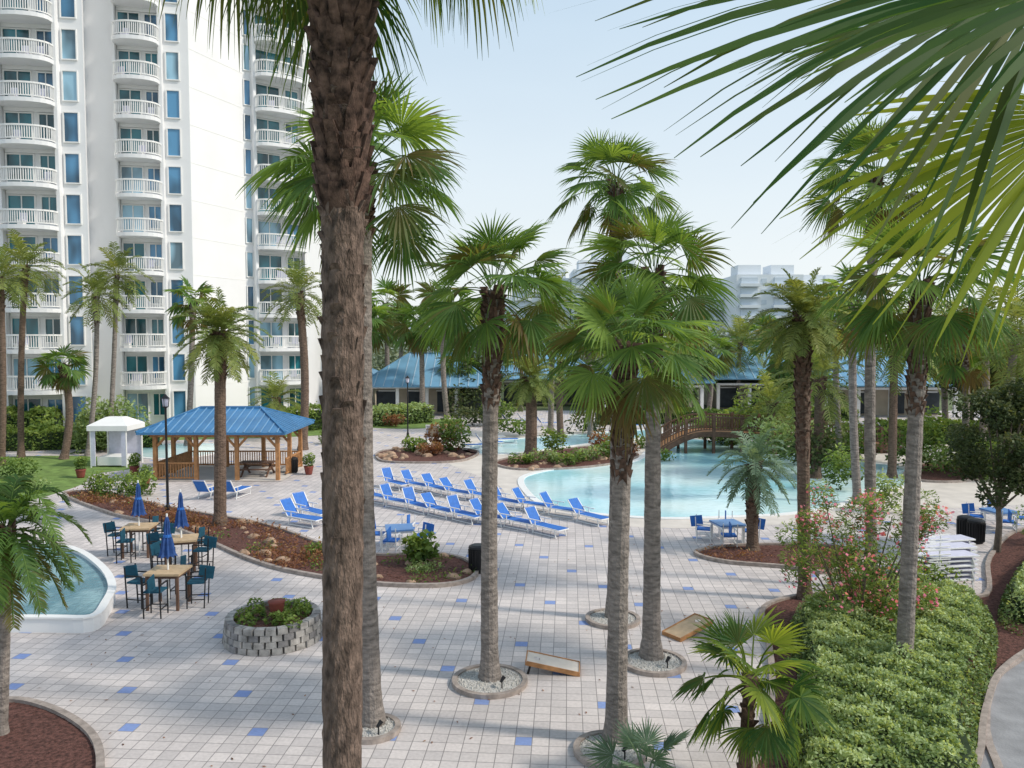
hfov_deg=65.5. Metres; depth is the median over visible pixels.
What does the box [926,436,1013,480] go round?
shrub
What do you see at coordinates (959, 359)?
date palm tree
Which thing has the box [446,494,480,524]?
sun lounger
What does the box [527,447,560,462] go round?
shrub
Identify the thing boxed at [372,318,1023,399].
distant trees
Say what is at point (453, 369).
fan palm tree
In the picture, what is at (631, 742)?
fan palm
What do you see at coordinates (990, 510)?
patio table
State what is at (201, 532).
bar stool
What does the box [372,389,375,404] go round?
walls
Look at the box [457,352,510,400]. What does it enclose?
shade tree
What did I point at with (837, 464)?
shrub
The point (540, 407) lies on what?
ground
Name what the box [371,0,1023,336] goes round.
sky
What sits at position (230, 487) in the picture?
sun lounger
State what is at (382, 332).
fan palm tree
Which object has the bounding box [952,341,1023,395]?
fan palm tree
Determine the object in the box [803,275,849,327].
condominium building
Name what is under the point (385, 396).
windows
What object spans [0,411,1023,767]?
plaza pavement
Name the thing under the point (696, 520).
patio chair
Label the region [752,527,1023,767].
planting bed
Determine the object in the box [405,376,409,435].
street lamp
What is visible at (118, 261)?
date palm tree
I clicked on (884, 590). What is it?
oleander bush
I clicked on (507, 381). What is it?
walls
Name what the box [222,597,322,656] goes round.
stone planter
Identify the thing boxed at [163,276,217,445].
fan palm tree
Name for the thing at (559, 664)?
cornhole board
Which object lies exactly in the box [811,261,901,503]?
fan palm tree
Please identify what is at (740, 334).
date palm tree
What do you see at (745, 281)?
windows and balconies
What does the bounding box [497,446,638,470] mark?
planting bed
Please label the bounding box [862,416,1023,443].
hedge
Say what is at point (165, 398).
street lamp
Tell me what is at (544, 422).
sun lounger
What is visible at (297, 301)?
date palm tree
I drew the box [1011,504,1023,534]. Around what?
shrub
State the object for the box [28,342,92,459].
fan palm tree
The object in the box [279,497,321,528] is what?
sun lounger
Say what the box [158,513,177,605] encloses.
patio umbrella
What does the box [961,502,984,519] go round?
patio chair
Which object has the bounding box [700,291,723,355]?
windows and balconies
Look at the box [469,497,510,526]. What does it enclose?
sun lounger
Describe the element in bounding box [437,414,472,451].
shrub
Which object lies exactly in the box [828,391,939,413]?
windows
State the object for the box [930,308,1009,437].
fan palm tree
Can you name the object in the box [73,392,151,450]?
shrub
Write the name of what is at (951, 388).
shade tree
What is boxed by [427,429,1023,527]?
pool deck pavement
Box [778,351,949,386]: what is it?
roof
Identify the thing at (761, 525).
patio chair
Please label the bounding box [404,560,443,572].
shrub
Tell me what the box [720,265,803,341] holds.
condominium building
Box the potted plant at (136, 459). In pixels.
[128,452,140,474]
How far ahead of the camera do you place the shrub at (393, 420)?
69.78 m
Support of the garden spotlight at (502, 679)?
on the tree ring at (466, 682)
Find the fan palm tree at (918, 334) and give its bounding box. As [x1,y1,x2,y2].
[811,211,1023,660]
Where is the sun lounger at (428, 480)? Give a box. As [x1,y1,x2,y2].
[420,473,451,496]
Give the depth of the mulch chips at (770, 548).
27.87 m
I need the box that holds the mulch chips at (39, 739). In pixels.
[0,702,94,767]
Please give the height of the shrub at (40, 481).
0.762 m
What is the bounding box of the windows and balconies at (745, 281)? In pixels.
[739,277,799,332]
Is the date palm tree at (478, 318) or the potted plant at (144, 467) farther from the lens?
the date palm tree at (478, 318)
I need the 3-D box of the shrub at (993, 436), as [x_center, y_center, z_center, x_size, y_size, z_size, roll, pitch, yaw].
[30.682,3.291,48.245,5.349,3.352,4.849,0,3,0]
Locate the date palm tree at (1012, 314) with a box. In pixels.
[960,274,1023,395]
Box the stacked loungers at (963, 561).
[897,544,979,589]
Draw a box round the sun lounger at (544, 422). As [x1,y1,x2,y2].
[537,416,556,426]
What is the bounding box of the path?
[971,649,1023,767]
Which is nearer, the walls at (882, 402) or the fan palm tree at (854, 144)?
the fan palm tree at (854, 144)
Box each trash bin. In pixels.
[291,457,297,472]
[468,543,480,573]
[956,515,974,535]
[966,518,985,543]
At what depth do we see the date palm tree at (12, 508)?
14.92 m
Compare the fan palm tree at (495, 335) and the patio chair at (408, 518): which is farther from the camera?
the patio chair at (408, 518)
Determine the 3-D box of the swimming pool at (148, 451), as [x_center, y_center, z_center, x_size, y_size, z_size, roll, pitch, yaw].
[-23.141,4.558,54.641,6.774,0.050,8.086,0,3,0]
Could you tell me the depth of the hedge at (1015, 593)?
21.30 m
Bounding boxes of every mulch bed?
[0,696,104,767]
[62,490,478,587]
[375,447,479,463]
[694,542,863,573]
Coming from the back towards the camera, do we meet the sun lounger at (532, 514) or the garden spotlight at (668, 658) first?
the sun lounger at (532, 514)
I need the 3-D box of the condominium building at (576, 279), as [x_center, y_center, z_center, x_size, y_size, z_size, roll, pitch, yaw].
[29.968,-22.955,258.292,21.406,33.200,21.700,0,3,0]
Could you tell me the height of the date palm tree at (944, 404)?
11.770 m
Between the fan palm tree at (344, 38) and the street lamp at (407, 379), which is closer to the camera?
the fan palm tree at (344, 38)
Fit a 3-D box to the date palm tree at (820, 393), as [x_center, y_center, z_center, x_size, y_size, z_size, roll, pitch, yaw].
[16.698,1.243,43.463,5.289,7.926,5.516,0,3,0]
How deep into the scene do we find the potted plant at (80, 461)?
43.65 m
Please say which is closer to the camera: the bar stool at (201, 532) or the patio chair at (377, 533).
the bar stool at (201, 532)
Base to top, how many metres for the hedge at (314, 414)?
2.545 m
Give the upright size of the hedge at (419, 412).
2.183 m
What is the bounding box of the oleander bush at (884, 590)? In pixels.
[774,479,953,626]
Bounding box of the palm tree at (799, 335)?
[747,267,854,599]
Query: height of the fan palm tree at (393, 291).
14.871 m
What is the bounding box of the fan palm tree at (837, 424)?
[810,291,864,462]
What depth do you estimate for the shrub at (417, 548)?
26.45 m
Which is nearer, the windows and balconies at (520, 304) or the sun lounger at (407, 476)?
the sun lounger at (407, 476)
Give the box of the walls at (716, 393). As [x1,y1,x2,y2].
[699,380,790,409]
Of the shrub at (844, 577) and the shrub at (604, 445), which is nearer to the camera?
the shrub at (844, 577)
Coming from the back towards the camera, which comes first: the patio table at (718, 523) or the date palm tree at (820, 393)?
the date palm tree at (820, 393)
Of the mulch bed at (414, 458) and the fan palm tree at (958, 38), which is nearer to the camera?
the fan palm tree at (958, 38)
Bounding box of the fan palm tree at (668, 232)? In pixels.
[569,199,742,661]
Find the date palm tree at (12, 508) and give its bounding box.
[0,474,92,735]
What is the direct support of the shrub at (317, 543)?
on the mulch bed at (395, 571)
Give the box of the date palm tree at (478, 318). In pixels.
[452,306,506,358]
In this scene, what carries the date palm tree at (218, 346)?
on the mulch bed at (395, 571)
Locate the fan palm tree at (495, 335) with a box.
[408,211,582,682]
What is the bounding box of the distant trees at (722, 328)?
[372,316,1018,367]
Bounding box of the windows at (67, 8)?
[0,0,300,421]
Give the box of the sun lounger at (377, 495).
[374,488,395,504]
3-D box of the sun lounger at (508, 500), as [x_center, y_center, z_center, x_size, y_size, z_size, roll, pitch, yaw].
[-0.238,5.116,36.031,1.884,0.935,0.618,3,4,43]
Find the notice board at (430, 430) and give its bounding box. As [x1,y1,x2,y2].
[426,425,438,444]
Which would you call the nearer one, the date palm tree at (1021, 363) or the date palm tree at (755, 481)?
the date palm tree at (755, 481)
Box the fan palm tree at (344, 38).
[148,0,544,767]
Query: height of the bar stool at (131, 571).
1.186 m
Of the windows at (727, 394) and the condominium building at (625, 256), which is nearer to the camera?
the windows at (727, 394)
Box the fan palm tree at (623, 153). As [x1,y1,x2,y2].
[547,127,681,618]
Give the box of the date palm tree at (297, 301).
[259,259,321,449]
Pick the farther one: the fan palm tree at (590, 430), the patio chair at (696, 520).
the fan palm tree at (590, 430)
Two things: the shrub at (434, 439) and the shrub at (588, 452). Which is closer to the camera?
the shrub at (588, 452)
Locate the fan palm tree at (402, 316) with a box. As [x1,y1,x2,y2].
[385,303,440,402]
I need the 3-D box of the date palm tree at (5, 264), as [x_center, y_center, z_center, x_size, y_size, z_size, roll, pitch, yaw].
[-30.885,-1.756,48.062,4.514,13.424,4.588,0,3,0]
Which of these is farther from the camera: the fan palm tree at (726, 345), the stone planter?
the fan palm tree at (726, 345)
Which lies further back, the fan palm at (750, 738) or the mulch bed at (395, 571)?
the mulch bed at (395, 571)
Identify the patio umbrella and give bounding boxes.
[131,480,146,554]
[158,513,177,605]
[173,489,188,555]
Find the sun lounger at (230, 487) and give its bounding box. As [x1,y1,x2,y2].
[226,480,251,498]
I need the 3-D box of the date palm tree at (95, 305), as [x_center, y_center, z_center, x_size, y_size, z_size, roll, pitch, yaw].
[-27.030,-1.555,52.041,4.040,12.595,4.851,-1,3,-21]
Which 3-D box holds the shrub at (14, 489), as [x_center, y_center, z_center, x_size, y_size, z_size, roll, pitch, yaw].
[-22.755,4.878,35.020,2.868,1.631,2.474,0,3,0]
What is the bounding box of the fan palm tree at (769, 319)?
[729,312,778,380]
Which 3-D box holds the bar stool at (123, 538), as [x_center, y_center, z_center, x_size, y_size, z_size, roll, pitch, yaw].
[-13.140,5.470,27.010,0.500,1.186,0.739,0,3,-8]
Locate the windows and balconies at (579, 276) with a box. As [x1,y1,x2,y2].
[576,270,631,358]
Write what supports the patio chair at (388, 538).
on the plaza pavement at (190, 687)
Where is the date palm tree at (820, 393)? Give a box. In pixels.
[768,342,877,478]
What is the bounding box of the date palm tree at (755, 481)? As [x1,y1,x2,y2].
[706,428,796,550]
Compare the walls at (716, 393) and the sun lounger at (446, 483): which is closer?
the sun lounger at (446, 483)
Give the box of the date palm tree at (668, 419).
[638,331,701,438]
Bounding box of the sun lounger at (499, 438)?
[498,435,518,443]
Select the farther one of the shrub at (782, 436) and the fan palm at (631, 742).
the shrub at (782, 436)
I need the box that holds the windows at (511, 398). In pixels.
[504,384,578,402]
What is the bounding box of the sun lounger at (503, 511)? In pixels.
[497,502,538,531]
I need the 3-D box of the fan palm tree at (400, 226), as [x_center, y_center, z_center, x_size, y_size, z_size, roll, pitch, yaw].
[-2.836,0.405,15.203,4.175,12.582,4.254,0,3,0]
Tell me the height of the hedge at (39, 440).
1.996 m
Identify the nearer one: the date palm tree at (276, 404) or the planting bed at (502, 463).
the planting bed at (502, 463)
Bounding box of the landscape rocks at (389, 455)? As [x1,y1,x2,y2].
[375,447,471,460]
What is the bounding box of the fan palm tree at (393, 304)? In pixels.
[389,298,424,357]
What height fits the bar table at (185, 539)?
1.050 m
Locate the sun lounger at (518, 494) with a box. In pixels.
[511,487,551,513]
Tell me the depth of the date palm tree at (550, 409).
64.53 m
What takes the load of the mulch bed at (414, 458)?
on the plaza pavement at (190, 687)
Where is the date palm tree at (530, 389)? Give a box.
[501,352,562,454]
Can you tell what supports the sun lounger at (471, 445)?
on the pool deck pavement at (953, 495)
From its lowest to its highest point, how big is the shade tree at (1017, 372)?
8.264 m
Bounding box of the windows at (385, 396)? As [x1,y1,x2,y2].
[376,390,482,411]
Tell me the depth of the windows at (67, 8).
63.44 m
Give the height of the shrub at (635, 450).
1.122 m
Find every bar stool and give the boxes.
[102,521,127,555]
[115,528,135,563]
[123,563,152,608]
[141,574,168,618]
[142,516,161,550]
[146,531,171,568]
[150,540,174,567]
[152,521,175,557]
[169,555,191,598]
[186,563,214,608]
[188,527,208,564]
[192,535,216,570]
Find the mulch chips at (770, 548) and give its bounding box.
[699,545,852,568]
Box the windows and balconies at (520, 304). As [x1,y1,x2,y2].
[514,283,566,337]
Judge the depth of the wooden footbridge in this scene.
53.22 m
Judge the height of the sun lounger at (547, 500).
0.935 m
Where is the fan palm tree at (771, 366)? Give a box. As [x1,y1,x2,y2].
[744,315,832,410]
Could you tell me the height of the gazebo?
3.840 m
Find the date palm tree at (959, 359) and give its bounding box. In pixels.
[877,307,960,394]
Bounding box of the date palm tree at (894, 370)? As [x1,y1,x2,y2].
[847,295,943,478]
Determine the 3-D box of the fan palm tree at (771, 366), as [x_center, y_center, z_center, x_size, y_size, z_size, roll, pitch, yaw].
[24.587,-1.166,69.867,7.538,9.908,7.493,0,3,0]
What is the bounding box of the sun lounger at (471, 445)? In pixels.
[458,441,481,449]
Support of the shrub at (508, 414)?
on the plaza pavement at (190, 687)
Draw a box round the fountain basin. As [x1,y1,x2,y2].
[11,541,115,632]
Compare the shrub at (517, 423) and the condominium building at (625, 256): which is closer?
the shrub at (517, 423)
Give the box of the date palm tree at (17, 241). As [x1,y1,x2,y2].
[0,229,66,457]
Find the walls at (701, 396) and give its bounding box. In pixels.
[604,383,703,410]
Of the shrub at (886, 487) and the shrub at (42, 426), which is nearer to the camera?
the shrub at (886, 487)
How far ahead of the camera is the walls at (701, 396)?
82.47 m
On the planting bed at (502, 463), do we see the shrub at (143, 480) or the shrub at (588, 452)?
the shrub at (588, 452)
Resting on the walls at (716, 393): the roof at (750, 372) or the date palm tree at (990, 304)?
the roof at (750, 372)
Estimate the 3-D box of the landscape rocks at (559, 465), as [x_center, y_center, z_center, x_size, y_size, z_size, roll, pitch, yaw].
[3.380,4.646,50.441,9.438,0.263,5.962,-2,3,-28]
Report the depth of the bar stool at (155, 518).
28.83 m
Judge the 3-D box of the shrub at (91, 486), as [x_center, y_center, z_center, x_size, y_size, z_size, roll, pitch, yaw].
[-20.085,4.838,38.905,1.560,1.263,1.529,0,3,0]
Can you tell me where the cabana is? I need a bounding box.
[86,416,144,467]
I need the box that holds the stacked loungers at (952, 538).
[919,533,976,557]
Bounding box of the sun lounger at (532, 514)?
[524,506,568,538]
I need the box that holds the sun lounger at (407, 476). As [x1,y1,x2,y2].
[400,469,431,492]
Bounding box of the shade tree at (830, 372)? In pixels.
[756,357,840,406]
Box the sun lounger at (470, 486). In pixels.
[463,479,498,501]
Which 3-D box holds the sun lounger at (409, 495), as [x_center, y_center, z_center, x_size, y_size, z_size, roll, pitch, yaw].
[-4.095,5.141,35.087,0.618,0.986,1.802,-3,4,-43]
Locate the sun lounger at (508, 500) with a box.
[497,487,524,510]
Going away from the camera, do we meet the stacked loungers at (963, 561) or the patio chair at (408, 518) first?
the stacked loungers at (963, 561)
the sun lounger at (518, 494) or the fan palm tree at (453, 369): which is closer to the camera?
the sun lounger at (518, 494)
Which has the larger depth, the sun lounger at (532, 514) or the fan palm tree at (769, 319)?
the fan palm tree at (769, 319)
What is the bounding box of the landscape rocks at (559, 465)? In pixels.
[508,449,609,469]
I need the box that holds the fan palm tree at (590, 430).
[568,312,603,436]
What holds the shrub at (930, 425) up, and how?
on the planting bed at (935, 476)
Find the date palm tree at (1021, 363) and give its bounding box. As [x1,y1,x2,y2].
[968,301,1023,399]
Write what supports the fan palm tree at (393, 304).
on the ground at (540, 407)
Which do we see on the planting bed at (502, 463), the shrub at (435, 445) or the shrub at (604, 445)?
the shrub at (604, 445)
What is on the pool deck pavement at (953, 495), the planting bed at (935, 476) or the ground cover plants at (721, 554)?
the planting bed at (935, 476)
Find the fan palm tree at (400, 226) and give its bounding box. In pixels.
[236,70,472,728]
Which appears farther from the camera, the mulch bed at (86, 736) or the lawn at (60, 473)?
the lawn at (60, 473)
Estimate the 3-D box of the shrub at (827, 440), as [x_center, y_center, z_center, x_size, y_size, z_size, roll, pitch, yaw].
[16.879,3.639,43.546,3.347,3.198,2.597,0,3,0]
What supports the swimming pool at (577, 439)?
on the pool deck pavement at (953, 495)
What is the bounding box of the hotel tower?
[0,0,322,425]
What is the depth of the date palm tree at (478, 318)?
86.60 m
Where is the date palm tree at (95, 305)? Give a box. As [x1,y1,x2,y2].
[61,263,130,455]
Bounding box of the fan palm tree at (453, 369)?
[435,352,481,393]
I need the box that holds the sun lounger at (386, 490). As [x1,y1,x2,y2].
[379,483,414,509]
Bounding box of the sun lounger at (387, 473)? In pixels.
[381,467,408,490]
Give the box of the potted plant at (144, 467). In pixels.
[136,464,153,487]
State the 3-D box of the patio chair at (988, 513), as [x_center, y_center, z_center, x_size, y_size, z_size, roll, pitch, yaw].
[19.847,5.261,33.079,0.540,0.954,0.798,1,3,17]
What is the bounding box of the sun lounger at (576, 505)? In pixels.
[567,498,608,526]
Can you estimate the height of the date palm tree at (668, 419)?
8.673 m
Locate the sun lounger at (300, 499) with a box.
[291,491,321,522]
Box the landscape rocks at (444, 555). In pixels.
[109,493,471,582]
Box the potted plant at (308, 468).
[301,452,314,474]
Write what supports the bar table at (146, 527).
on the plaza pavement at (190, 687)
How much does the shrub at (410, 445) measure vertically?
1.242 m
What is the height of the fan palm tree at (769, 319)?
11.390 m
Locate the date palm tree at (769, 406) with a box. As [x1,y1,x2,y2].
[731,368,812,454]
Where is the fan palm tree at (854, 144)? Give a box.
[798,114,960,569]
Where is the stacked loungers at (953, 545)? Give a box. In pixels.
[900,536,977,561]
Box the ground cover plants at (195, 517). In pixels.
[68,486,323,568]
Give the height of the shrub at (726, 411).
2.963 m
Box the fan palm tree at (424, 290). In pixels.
[411,273,475,417]
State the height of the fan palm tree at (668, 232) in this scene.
10.791 m
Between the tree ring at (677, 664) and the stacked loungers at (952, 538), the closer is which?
the tree ring at (677, 664)
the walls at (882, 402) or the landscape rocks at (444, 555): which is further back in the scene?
the walls at (882, 402)
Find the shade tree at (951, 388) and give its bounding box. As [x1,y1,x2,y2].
[926,349,1005,419]
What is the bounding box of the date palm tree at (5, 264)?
[0,242,40,465]
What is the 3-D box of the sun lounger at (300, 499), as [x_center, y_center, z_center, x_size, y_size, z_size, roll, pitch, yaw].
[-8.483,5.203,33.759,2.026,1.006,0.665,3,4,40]
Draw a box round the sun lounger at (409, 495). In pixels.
[402,486,434,514]
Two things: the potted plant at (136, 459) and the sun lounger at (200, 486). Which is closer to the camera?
the sun lounger at (200, 486)
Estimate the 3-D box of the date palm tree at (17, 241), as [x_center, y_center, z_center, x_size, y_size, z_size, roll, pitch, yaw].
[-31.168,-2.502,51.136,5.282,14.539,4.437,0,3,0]
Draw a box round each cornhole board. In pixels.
[525,650,579,676]
[662,613,713,641]
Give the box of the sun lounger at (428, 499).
[420,492,458,519]
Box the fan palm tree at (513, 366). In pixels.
[500,310,530,411]
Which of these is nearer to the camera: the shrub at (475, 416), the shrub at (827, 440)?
the shrub at (827, 440)
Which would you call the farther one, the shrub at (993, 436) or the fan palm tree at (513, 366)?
the fan palm tree at (513, 366)
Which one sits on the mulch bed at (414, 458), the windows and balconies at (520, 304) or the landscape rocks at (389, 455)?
the landscape rocks at (389, 455)
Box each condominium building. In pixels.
[477,297,511,325]
[512,269,569,340]
[569,260,637,358]
[591,252,628,259]
[680,280,723,355]
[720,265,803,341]
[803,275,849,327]
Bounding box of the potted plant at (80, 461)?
[73,456,88,477]
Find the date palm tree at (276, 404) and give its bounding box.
[247,371,310,439]
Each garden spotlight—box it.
[376,720,382,734]
[500,675,505,688]
[665,656,670,667]
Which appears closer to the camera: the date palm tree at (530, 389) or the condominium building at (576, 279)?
the date palm tree at (530, 389)
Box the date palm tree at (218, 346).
[169,287,272,525]
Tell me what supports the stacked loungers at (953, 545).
on the plaza pavement at (190, 687)
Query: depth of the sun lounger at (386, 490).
36.27 m
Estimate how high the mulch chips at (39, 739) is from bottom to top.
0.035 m
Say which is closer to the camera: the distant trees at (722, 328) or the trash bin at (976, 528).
the trash bin at (976, 528)
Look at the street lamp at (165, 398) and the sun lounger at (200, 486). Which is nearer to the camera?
the street lamp at (165, 398)
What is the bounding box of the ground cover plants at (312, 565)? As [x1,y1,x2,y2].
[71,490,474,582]
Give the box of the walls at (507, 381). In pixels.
[499,380,592,405]
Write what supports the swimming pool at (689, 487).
on the pool deck pavement at (953, 495)
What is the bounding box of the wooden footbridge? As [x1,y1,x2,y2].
[661,411,903,453]
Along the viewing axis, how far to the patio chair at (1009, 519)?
31.08 m
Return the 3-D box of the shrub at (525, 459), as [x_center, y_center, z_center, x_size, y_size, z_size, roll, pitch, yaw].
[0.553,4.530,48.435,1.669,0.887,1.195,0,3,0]
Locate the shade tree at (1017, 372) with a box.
[995,349,1023,407]
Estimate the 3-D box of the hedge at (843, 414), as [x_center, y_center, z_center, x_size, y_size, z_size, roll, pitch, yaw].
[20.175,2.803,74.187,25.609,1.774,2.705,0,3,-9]
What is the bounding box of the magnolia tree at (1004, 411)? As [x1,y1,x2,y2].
[944,376,1023,552]
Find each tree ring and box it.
[361,713,400,744]
[452,664,527,699]
[573,730,645,767]
[585,608,639,629]
[627,648,686,677]
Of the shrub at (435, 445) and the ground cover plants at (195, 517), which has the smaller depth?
the ground cover plants at (195, 517)
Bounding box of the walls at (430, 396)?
[372,388,478,413]
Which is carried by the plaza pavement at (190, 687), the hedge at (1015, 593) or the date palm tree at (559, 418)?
the date palm tree at (559, 418)
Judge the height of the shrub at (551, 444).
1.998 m
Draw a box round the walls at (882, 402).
[812,387,957,416]
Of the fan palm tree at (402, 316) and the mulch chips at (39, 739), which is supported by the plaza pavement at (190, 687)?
the fan palm tree at (402, 316)
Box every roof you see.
[372,353,482,387]
[500,343,586,379]
[595,352,715,382]
[708,345,784,379]
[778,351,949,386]
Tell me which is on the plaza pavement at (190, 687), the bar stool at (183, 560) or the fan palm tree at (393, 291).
the bar stool at (183, 560)
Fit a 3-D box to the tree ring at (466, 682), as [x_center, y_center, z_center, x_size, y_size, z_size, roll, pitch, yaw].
[-0.488,6.522,17.516,1.670,0.100,1.670,0,3,0]
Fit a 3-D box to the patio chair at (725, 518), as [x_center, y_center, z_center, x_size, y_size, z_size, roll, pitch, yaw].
[8.285,5.379,30.884,0.540,0.954,0.798,1,3,12]
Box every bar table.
[119,522,157,558]
[143,565,191,610]
[165,533,198,570]
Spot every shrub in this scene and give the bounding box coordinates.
[0,455,42,476]
[0,479,31,509]
[16,476,52,491]
[27,414,76,433]
[70,409,122,453]
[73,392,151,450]
[81,470,113,494]
[96,469,157,496]
[304,541,322,553]
[382,413,405,426]
[401,434,428,451]
[401,529,439,565]
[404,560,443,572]
[415,441,443,453]
[424,421,462,450]
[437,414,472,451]
[447,383,499,415]
[447,405,498,425]
[479,398,517,421]
[498,418,525,434]
[508,452,534,463]
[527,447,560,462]
[539,423,570,452]
[554,448,588,465]
[564,410,605,433]
[570,445,607,460]
[588,428,609,449]
[594,436,609,457]
[632,442,640,455]
[634,434,644,447]
[661,448,675,460]
[673,415,710,438]
[699,420,737,444]
[702,405,764,447]
[733,383,813,441]
[748,415,826,465]
[789,422,847,476]
[821,442,863,489]
[824,418,883,459]
[825,563,874,585]
[876,468,904,512]
[877,405,951,469]
[896,557,967,585]
[897,443,957,471]
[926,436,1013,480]
[979,425,1021,451]
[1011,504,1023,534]
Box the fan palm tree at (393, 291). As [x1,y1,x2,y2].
[372,276,414,366]
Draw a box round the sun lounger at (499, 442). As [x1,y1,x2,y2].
[475,433,503,446]
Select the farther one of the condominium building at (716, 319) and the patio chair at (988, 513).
the condominium building at (716, 319)
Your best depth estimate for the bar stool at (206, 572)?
22.56 m
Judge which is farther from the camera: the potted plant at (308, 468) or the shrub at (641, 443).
the shrub at (641, 443)
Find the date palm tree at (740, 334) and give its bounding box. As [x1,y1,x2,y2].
[708,311,767,407]
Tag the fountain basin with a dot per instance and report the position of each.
(90, 600)
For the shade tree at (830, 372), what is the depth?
69.13 m
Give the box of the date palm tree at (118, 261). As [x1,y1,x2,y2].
[80,241,154,451]
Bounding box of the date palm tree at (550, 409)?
[515,269,586,433]
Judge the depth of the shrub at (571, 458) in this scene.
48.08 m
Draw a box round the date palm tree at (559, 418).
[533,348,588,435]
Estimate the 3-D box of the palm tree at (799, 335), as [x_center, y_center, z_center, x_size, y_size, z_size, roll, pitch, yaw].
[8.216,1.483,22.869,3.229,9.611,3.229,0,3,0]
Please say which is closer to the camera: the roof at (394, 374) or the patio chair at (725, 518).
the patio chair at (725, 518)
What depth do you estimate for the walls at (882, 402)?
80.66 m
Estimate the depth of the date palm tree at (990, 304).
57.65 m
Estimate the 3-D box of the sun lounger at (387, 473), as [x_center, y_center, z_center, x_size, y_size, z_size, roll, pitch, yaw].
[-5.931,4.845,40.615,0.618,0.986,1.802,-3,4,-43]
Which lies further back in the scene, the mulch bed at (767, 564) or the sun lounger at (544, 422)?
the sun lounger at (544, 422)
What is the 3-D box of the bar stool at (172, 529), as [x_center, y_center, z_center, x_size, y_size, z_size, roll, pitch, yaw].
[-12.139,5.423,27.889,0.739,1.186,0.500,-1,3,-10]
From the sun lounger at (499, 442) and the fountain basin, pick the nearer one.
the fountain basin
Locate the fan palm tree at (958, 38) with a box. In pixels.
[565,0,1023,366]
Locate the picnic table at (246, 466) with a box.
[240,460,275,476]
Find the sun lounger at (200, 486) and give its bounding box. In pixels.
[192,480,213,498]
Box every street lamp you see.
[161,394,170,510]
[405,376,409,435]
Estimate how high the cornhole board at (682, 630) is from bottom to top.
0.326 m
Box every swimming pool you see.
[143,443,213,459]
[463,429,662,454]
[517,439,921,519]
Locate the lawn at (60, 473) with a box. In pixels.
[0,419,464,499]
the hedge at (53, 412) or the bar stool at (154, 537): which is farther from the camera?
the hedge at (53, 412)
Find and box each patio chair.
[375,523,385,546]
[381,526,400,552]
[398,514,415,541]
[414,522,434,539]
[690,514,710,541]
[718,510,732,536]
[720,522,737,546]
[744,518,765,542]
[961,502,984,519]
[982,500,995,521]
[1002,509,1017,532]
[1018,511,1023,525]
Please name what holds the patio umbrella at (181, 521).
on the plaza pavement at (190, 687)
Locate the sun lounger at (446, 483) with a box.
[438,477,474,500]
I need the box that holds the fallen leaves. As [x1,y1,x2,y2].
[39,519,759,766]
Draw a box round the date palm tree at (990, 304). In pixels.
[935,282,1023,439]
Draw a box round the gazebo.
[135,406,314,480]
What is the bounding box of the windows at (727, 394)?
[720,387,789,406]
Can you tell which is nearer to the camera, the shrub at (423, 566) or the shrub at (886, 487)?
the shrub at (423, 566)
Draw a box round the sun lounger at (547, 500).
[539,491,580,518]
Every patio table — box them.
[385,523,413,549]
[709,519,745,543]
[979,507,1019,528]
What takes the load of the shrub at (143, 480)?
on the mulch bed at (395, 571)
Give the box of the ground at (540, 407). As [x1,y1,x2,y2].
[372,344,992,410]
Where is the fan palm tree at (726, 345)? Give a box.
[681,329,739,408]
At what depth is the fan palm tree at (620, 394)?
14.42 m
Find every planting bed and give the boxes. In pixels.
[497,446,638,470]
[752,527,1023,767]
[903,462,996,482]
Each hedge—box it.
[6,404,62,430]
[6,422,161,450]
[264,401,321,431]
[372,401,435,426]
[595,405,859,424]
[788,572,998,767]
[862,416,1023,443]
[997,561,1023,635]
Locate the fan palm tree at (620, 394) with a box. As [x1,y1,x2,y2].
[537,258,729,744]
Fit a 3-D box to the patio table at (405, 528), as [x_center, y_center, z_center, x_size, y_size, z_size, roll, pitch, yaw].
[-4.131,5.587,29.179,1.000,0.720,1.000,-1,3,-11]
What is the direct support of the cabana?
on the lawn at (60, 473)
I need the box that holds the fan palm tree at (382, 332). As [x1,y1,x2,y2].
[372,303,398,405]
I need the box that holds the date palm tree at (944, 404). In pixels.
[904,296,965,418]
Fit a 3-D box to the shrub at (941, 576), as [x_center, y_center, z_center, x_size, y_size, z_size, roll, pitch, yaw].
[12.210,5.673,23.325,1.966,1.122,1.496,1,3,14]
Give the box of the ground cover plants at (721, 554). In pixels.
[696,541,850,563]
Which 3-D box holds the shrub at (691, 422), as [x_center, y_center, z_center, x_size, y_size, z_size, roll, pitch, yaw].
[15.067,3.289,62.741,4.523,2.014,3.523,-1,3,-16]
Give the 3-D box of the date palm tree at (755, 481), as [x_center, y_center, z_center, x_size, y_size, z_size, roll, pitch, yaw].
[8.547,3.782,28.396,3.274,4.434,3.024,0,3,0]
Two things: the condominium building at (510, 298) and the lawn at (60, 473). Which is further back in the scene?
the condominium building at (510, 298)
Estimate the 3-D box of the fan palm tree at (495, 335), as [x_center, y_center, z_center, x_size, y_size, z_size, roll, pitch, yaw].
[-0.385,1.469,17.368,3.879,10.216,4.350,0,3,0]
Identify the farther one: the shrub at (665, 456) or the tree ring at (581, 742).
the shrub at (665, 456)
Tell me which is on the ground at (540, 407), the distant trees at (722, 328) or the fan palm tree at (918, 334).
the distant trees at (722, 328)
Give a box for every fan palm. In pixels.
[581,716,694,767]
[671,605,841,767]

